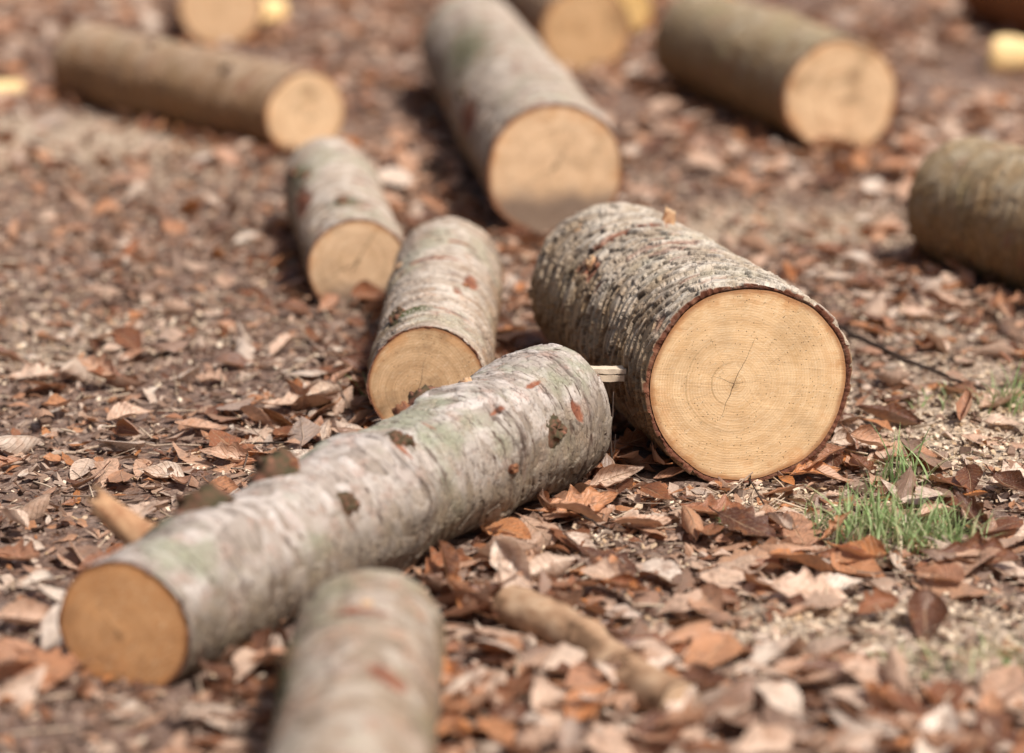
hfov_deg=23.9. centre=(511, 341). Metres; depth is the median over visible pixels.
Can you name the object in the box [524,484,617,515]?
fallen leaf
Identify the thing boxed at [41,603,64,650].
fallen leaf
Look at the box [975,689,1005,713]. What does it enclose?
fallen leaf
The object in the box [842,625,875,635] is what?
fallen leaf
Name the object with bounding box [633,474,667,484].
twig
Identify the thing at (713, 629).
fallen leaf
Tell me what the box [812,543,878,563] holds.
fallen leaf
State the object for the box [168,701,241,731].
fallen leaf
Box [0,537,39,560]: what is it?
fallen leaf
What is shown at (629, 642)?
fallen leaf
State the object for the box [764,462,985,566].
grass tuft
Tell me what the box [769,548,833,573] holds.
fallen leaf
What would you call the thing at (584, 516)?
twig
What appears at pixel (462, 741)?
fallen leaf
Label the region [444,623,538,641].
fallen leaf
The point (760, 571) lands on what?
fallen leaf
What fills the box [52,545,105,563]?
fallen leaf
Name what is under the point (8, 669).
fallen leaf
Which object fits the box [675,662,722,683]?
fallen leaf
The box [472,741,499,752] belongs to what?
fallen leaf
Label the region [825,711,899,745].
fallen leaf
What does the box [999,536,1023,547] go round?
fallen leaf
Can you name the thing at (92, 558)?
fallen leaf
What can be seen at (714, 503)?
fallen leaf
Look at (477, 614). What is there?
fallen leaf
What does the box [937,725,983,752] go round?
fallen leaf
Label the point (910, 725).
fallen leaf
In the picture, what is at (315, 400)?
fallen leaf
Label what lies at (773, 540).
fallen leaf
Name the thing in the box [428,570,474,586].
fallen leaf
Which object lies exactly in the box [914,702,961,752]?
fallen leaf
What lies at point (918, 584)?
fallen leaf
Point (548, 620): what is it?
wooden stick
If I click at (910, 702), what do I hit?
fallen leaf
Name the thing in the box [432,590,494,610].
fallen leaf
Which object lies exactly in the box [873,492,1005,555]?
grass tuft
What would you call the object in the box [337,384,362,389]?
fallen leaf
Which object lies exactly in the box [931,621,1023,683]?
grass tuft
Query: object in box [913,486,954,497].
fallen leaf
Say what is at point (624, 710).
fallen leaf
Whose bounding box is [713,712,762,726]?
fallen leaf
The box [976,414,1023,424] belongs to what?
fallen leaf
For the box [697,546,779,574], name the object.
fallen leaf
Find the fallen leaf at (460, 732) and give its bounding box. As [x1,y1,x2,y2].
[437,728,473,737]
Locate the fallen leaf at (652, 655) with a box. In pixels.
[640,646,658,662]
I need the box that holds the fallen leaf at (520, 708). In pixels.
[478,701,526,739]
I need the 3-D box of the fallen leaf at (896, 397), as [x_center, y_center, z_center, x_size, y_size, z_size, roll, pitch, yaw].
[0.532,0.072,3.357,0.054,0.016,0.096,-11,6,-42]
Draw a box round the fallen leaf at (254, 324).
[212,317,271,334]
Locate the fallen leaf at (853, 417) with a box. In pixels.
[840,411,862,420]
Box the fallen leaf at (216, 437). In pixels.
[208,429,261,457]
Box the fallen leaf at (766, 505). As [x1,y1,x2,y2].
[759,500,776,522]
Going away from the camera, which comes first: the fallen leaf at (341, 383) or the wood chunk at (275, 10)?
the fallen leaf at (341, 383)
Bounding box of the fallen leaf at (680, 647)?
[627,630,687,653]
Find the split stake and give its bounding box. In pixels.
[591,365,625,381]
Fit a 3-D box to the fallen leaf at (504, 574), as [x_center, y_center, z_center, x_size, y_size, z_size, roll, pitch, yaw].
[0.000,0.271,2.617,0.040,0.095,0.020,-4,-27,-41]
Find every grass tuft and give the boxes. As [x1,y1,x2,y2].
[348,374,366,396]
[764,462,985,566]
[774,488,864,535]
[835,638,944,681]
[851,423,973,486]
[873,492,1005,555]
[905,379,996,413]
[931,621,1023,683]
[953,360,1023,415]
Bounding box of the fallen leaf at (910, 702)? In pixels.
[858,679,922,714]
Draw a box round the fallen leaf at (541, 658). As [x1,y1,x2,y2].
[507,645,572,666]
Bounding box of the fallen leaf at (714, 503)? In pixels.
[669,493,745,513]
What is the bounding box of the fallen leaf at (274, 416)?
[260,406,292,426]
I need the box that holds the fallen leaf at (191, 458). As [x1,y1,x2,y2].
[172,441,212,468]
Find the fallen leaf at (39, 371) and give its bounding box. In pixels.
[0,363,56,378]
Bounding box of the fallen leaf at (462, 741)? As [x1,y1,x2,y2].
[456,737,545,750]
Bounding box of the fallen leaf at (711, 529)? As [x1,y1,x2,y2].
[695,519,723,534]
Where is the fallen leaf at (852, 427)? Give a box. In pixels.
[834,422,858,432]
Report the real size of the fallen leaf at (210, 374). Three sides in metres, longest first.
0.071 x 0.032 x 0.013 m
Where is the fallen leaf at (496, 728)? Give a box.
[474,709,516,744]
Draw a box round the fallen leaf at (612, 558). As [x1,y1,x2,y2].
[570,554,627,573]
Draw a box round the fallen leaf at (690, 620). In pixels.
[668,616,721,626]
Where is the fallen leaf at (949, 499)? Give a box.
[926,486,958,505]
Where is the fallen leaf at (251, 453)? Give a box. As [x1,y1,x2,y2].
[248,448,277,455]
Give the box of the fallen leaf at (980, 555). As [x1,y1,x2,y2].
[954,552,985,557]
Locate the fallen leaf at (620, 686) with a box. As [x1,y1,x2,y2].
[608,684,626,689]
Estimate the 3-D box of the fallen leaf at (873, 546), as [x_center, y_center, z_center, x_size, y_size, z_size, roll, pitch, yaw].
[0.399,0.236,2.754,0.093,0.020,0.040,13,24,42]
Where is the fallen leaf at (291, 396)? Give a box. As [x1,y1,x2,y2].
[247,381,331,404]
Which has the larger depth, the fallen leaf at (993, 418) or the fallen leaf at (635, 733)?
the fallen leaf at (993, 418)
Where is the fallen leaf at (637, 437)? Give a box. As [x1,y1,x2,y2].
[617,427,648,448]
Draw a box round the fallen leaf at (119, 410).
[98,401,153,420]
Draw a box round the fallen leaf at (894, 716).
[873,707,904,725]
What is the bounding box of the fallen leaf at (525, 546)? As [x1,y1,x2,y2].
[473,534,546,558]
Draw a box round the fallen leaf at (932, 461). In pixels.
[901,439,960,468]
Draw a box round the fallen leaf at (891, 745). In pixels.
[871,736,917,750]
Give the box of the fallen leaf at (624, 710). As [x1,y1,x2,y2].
[609,701,631,723]
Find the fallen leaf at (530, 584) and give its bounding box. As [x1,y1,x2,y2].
[479,573,537,595]
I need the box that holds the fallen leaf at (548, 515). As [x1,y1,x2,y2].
[542,511,570,519]
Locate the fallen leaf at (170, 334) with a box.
[157,327,183,340]
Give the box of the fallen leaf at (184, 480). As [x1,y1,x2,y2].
[171,471,191,483]
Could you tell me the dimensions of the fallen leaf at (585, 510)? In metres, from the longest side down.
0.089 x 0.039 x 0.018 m
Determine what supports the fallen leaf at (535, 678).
on the leaf litter at (426, 142)
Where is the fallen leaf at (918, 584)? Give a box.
[910,557,939,588]
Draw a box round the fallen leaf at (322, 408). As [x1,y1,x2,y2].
[305,397,341,419]
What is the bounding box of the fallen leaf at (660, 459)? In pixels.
[650,443,672,464]
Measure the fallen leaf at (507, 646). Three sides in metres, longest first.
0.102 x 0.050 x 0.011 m
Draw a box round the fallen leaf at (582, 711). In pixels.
[564,682,610,720]
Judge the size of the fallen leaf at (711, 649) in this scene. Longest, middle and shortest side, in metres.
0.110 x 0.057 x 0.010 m
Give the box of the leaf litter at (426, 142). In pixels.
[0,0,1023,752]
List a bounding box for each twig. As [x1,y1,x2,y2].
[39,435,200,459]
[201,441,320,445]
[334,374,360,417]
[550,495,610,529]
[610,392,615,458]
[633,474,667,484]
[794,513,865,567]
[838,323,986,391]
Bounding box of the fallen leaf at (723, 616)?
[707,608,751,623]
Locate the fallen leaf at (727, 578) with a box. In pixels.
[699,563,767,588]
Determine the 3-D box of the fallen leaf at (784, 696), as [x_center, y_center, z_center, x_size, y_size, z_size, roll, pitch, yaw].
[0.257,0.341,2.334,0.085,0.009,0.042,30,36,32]
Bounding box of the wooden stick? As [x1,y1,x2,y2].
[491,584,697,714]
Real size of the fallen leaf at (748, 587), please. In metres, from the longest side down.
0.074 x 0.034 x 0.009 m
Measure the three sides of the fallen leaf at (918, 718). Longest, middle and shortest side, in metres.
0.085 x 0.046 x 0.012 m
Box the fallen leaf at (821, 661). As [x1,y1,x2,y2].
[786,653,854,679]
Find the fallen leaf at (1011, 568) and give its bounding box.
[941,535,1023,576]
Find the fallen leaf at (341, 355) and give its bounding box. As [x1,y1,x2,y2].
[310,340,347,357]
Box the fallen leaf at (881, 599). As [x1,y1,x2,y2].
[850,586,899,614]
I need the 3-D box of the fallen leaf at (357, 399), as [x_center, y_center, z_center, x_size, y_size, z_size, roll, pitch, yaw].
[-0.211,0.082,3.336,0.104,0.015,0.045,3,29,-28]
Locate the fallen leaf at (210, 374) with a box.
[196,368,226,381]
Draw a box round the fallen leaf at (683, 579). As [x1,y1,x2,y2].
[667,565,695,593]
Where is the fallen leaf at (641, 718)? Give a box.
[627,714,689,741]
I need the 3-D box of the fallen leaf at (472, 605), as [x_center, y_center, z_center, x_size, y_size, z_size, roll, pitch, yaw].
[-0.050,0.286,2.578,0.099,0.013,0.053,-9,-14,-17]
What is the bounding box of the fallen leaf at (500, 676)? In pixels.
[481,669,508,706]
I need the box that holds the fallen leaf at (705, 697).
[694,685,731,706]
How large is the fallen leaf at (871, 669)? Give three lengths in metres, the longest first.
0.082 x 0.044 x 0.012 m
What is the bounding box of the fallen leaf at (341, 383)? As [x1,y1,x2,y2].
[326,380,362,388]
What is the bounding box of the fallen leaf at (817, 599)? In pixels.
[799,589,843,608]
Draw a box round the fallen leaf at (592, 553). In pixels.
[563,530,638,572]
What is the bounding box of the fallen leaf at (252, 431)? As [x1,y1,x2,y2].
[231,427,272,435]
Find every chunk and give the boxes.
[0,80,24,97]
[260,0,287,24]
[620,0,653,34]
[987,36,1023,73]
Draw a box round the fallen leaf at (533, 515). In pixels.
[528,511,548,528]
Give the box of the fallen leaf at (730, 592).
[718,586,740,611]
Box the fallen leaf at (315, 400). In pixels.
[291,395,333,411]
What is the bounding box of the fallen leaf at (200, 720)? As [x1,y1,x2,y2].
[190,711,250,727]
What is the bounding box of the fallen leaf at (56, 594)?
[27,574,65,602]
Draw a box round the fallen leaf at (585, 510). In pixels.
[539,494,605,526]
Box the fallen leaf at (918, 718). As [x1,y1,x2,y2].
[901,701,964,729]
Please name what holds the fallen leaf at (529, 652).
on the leaf litter at (426, 142)
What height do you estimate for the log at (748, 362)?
0.280 m
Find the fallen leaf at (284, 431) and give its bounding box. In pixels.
[270,423,295,435]
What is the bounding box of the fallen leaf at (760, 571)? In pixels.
[751,569,766,578]
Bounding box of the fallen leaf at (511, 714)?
[483,699,524,752]
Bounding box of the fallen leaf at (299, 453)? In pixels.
[292,449,310,458]
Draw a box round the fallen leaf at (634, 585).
[599,572,645,589]
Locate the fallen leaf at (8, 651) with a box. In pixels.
[0,637,39,660]
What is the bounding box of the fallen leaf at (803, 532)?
[773,511,821,545]
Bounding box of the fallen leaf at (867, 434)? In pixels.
[845,424,894,445]
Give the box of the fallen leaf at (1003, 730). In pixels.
[977,705,1019,752]
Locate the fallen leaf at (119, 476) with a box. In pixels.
[108,469,134,482]
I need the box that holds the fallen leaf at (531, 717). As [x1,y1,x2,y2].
[474,712,551,725]
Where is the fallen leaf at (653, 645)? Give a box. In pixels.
[630,638,688,669]
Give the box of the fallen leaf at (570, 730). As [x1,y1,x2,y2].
[555,705,585,748]
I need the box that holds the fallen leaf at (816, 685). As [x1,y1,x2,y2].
[795,670,847,690]
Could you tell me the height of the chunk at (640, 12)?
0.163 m
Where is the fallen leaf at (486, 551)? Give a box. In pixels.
[467,542,529,562]
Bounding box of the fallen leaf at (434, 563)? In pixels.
[425,547,465,574]
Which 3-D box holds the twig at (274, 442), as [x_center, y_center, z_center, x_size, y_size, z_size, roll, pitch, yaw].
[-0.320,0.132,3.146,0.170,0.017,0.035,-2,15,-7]
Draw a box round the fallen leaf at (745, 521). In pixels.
[708,505,775,537]
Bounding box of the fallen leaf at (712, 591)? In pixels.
[688,582,722,625]
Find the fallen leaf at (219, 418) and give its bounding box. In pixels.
[198,413,250,421]
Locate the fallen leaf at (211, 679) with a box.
[194,663,265,682]
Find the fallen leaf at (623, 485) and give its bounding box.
[598,478,633,493]
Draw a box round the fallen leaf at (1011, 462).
[1007,460,1023,467]
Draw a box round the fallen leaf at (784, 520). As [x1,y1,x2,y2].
[764,512,797,530]
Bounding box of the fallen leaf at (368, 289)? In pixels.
[345,279,384,298]
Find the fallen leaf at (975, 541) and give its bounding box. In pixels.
[917,531,1021,563]
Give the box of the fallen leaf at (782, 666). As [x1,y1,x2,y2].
[758,658,828,673]
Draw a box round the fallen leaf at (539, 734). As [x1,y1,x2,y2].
[517,720,562,751]
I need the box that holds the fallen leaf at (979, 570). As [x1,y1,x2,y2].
[918,549,1008,577]
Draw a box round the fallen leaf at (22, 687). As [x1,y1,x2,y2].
[0,663,46,706]
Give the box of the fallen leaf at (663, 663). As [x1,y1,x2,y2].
[648,649,687,669]
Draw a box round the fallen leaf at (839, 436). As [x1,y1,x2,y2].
[828,427,856,445]
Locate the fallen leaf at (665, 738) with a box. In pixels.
[621,725,675,743]
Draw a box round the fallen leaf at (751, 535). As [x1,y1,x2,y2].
[735,524,778,536]
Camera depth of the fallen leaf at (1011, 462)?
3.05 m
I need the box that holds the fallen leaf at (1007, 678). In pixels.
[979,664,1023,699]
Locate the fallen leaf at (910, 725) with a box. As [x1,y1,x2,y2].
[897,720,919,731]
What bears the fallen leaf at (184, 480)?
on the leaf litter at (426, 142)
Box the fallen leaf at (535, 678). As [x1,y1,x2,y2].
[532,676,554,685]
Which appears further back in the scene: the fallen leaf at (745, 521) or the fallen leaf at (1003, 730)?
the fallen leaf at (745, 521)
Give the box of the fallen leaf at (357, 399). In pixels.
[327,395,368,409]
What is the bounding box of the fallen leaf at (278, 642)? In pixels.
[270,634,283,647]
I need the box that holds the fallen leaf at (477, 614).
[451,612,490,619]
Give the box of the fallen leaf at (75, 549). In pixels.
[68,538,83,561]
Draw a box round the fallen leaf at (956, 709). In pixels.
[919,699,963,731]
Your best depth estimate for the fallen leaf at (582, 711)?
2.32 m
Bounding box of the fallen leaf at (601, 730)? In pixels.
[572,719,625,748]
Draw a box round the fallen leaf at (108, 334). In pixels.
[98,332,115,339]
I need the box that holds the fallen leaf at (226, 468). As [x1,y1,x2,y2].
[212,453,263,472]
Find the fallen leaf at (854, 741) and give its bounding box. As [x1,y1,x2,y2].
[819,727,885,752]
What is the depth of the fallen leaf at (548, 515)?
2.88 m
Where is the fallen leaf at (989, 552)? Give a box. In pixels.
[951,537,1000,575]
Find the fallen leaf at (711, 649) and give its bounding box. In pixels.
[683,624,744,667]
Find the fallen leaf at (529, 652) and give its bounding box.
[512,645,553,657]
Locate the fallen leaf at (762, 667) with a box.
[745,659,810,688]
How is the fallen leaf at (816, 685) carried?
on the leaf litter at (426, 142)
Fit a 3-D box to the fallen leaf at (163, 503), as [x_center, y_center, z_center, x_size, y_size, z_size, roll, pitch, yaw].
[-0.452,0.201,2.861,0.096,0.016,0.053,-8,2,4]
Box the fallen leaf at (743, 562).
[711,554,759,571]
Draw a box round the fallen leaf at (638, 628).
[627,614,648,638]
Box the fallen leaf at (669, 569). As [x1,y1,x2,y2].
[619,557,690,592]
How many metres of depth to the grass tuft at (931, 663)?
2.44 m
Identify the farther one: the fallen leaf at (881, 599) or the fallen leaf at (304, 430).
the fallen leaf at (304, 430)
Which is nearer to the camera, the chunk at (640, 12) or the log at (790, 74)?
the log at (790, 74)
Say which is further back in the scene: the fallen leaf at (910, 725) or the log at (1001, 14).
the log at (1001, 14)
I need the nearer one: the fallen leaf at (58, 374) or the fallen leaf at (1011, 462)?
the fallen leaf at (1011, 462)
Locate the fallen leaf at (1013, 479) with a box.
[986,465,1023,490]
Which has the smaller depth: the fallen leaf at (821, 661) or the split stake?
the fallen leaf at (821, 661)
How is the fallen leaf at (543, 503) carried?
on the leaf litter at (426, 142)
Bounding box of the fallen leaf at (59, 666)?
[12,647,92,683]
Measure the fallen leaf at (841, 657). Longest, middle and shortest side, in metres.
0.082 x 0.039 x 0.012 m
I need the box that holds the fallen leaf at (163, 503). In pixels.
[88,500,168,513]
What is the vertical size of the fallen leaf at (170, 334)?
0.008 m
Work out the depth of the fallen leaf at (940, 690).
2.36 m
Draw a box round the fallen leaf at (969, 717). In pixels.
[921,706,1019,733]
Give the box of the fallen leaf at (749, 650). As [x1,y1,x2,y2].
[740,648,755,652]
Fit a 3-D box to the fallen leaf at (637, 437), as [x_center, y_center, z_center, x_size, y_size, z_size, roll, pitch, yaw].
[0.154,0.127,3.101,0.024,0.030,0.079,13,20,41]
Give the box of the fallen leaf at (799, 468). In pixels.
[781,459,840,475]
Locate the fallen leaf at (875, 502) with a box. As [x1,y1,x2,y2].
[859,492,891,509]
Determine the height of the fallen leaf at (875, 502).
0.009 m
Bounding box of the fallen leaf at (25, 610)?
[0,596,51,623]
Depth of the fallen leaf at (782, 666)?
2.40 m
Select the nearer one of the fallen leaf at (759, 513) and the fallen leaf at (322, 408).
the fallen leaf at (759, 513)
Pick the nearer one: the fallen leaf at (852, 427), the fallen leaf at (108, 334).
the fallen leaf at (852, 427)
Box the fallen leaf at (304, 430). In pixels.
[287,416,319,449]
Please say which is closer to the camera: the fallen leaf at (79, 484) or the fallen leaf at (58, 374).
the fallen leaf at (79, 484)
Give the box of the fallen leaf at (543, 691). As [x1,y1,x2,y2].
[531,663,566,723]
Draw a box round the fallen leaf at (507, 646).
[476,639,524,658]
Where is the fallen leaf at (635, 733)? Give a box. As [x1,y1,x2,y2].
[623,729,649,737]
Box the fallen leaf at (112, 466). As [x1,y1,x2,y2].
[90,458,118,487]
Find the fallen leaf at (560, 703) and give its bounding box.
[533,687,615,715]
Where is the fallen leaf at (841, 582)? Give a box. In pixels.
[824,573,863,590]
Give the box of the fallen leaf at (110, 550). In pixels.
[106,543,124,554]
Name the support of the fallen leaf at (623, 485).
on the leaf litter at (426, 142)
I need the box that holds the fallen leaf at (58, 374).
[51,372,79,377]
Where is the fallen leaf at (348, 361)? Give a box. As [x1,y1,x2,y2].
[330,348,369,374]
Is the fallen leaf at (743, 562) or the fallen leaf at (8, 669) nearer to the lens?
the fallen leaf at (8, 669)
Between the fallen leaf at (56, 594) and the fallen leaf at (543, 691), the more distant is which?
the fallen leaf at (56, 594)
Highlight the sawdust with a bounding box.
[0,143,1023,752]
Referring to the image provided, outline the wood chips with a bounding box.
[0,3,1020,146]
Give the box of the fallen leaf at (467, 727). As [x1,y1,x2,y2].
[455,718,485,734]
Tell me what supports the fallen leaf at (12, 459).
on the leaf litter at (426, 142)
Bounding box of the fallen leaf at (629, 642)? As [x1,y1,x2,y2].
[578,635,653,668]
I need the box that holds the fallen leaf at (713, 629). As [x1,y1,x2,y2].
[686,622,736,646]
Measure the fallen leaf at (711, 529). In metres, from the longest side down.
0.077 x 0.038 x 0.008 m
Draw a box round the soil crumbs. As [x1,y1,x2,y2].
[0,143,1023,752]
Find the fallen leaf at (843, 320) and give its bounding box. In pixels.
[837,309,866,324]
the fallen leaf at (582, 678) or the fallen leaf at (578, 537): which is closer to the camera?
the fallen leaf at (582, 678)
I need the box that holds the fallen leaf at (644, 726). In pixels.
[625,711,684,752]
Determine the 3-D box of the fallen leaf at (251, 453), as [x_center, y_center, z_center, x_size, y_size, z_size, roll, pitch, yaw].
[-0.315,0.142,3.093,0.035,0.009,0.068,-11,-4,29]
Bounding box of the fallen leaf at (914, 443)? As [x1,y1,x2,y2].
[900,439,924,454]
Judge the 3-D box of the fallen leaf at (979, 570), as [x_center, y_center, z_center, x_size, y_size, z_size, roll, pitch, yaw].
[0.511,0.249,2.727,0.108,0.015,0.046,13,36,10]
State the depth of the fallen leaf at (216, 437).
3.12 m
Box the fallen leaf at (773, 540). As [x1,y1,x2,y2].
[748,537,828,551]
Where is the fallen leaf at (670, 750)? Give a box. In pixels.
[665,744,694,752]
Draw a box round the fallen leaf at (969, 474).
[955,459,982,492]
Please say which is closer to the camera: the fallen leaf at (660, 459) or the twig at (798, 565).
the twig at (798, 565)
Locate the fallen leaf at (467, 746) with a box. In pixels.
[443,741,473,752]
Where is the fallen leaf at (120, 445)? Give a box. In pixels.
[96,439,154,450]
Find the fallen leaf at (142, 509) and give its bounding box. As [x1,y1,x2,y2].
[126,499,161,517]
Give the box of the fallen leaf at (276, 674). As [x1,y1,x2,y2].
[274,667,277,680]
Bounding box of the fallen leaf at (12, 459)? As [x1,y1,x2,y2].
[0,454,28,467]
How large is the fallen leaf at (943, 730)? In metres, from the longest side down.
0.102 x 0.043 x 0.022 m
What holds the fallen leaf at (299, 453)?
on the leaf litter at (426, 142)
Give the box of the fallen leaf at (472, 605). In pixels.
[442,598,490,617]
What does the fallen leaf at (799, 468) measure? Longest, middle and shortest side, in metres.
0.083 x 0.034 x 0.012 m
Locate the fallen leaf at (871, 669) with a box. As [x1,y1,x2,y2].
[840,651,918,685]
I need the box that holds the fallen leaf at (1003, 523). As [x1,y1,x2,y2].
[979,517,1023,534]
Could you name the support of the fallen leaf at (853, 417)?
on the leaf litter at (426, 142)
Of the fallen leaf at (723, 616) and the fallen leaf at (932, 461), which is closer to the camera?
the fallen leaf at (723, 616)
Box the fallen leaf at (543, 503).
[537,488,560,508]
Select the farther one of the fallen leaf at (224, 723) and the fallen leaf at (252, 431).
the fallen leaf at (252, 431)
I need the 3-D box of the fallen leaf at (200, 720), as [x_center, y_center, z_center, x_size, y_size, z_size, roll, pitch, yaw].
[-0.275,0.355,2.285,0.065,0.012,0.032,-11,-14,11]
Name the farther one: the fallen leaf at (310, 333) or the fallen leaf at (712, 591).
the fallen leaf at (310, 333)
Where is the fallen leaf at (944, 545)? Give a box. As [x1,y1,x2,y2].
[923,536,997,570]
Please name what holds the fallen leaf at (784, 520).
on the leaf litter at (426, 142)
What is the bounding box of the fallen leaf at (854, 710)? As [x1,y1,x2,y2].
[829,688,893,729]
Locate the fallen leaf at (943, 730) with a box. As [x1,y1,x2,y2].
[939,726,949,737]
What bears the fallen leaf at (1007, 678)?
on the leaf litter at (426, 142)
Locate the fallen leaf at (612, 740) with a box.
[587,726,632,752]
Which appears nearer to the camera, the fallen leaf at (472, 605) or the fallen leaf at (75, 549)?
the fallen leaf at (472, 605)
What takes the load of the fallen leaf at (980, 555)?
on the leaf litter at (426, 142)
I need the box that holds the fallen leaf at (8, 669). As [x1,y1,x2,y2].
[0,660,35,680]
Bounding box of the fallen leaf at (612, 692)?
[605,682,661,705]
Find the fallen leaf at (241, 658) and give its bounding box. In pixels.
[232,635,276,682]
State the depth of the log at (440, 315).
3.31 m
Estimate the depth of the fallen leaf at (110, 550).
2.75 m
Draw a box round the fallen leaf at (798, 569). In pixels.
[784,556,824,572]
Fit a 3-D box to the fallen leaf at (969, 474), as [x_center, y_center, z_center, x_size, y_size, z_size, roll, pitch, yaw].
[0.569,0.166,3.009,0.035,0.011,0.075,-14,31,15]
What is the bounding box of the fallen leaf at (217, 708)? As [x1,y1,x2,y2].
[180,703,249,732]
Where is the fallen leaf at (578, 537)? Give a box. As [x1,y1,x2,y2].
[558,524,596,548]
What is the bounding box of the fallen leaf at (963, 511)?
[961,508,968,519]
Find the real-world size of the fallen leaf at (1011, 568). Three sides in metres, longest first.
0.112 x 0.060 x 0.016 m
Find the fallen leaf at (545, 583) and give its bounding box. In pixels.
[539,568,553,593]
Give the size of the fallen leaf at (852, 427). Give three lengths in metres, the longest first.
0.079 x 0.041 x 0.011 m
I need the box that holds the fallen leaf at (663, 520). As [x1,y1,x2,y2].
[625,514,675,527]
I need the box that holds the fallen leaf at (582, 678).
[554,663,616,689]
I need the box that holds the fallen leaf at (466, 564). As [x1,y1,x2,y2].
[442,558,489,569]
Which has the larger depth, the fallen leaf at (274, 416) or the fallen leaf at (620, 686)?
the fallen leaf at (274, 416)
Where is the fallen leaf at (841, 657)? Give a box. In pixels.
[821,651,856,663]
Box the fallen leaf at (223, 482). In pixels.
[202,476,239,492]
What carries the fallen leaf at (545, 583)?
on the leaf litter at (426, 142)
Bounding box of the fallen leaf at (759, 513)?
[727,507,778,538]
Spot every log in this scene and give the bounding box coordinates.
[50,23,345,149]
[57,343,611,686]
[177,0,264,44]
[267,569,445,752]
[283,136,403,306]
[366,216,503,419]
[419,0,623,232]
[501,0,631,74]
[528,202,852,483]
[653,0,897,150]
[907,136,1023,291]
[962,0,1023,36]
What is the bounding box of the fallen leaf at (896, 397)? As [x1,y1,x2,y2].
[864,389,922,400]
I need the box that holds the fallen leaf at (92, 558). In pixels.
[67,551,108,570]
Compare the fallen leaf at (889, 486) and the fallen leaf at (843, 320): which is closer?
the fallen leaf at (889, 486)
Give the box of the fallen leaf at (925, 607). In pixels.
[907,572,949,643]
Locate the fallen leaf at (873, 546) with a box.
[826,535,896,558]
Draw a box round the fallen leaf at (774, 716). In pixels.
[753,699,808,736]
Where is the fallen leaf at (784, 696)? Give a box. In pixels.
[742,677,809,721]
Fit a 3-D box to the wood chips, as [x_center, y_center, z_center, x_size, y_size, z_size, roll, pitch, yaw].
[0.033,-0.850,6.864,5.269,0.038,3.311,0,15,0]
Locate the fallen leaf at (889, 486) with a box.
[879,478,941,503]
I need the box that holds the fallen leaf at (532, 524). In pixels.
[514,512,559,547]
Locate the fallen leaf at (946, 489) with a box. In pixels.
[930,483,957,499]
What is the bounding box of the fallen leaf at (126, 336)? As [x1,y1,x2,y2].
[107,324,141,354]
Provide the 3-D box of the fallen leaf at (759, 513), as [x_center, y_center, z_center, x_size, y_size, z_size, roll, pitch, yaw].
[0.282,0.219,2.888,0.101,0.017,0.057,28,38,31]
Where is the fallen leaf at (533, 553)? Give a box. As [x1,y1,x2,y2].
[527,548,555,578]
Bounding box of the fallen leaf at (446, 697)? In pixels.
[442,671,498,704]
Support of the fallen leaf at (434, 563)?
on the leaf litter at (426, 142)
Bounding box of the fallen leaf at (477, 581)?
[473,570,492,584]
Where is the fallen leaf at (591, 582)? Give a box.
[552,579,599,586]
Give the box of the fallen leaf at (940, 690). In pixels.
[929,677,966,705]
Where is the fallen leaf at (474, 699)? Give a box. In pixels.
[459,690,498,707]
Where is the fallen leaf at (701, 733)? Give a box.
[675,723,721,746]
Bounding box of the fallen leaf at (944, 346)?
[915,322,950,354]
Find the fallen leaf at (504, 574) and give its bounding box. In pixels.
[497,549,530,588]
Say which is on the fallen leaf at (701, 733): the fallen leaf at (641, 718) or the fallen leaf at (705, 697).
the fallen leaf at (641, 718)
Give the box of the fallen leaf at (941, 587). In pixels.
[902,571,989,599]
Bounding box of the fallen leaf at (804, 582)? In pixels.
[755,566,849,607]
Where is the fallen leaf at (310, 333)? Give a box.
[303,325,329,342]
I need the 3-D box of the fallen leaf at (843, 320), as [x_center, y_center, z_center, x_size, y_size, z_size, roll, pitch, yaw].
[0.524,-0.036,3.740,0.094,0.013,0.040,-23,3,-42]
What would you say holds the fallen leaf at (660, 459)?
on the leaf litter at (426, 142)
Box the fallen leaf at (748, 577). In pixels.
[730,566,779,591]
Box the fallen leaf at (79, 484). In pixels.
[64,460,110,490]
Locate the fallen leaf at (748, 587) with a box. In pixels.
[734,577,773,595]
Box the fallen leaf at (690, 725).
[625,708,735,739]
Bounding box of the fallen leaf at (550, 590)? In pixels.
[532,577,566,600]
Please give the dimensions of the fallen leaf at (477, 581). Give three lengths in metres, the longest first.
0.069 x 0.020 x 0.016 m
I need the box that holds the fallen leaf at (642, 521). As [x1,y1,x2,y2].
[610,517,674,529]
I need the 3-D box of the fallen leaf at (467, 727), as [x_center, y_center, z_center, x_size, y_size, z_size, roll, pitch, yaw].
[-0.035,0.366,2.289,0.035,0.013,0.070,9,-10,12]
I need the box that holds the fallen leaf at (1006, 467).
[977,460,1023,484]
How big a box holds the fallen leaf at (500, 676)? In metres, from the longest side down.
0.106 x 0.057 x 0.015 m

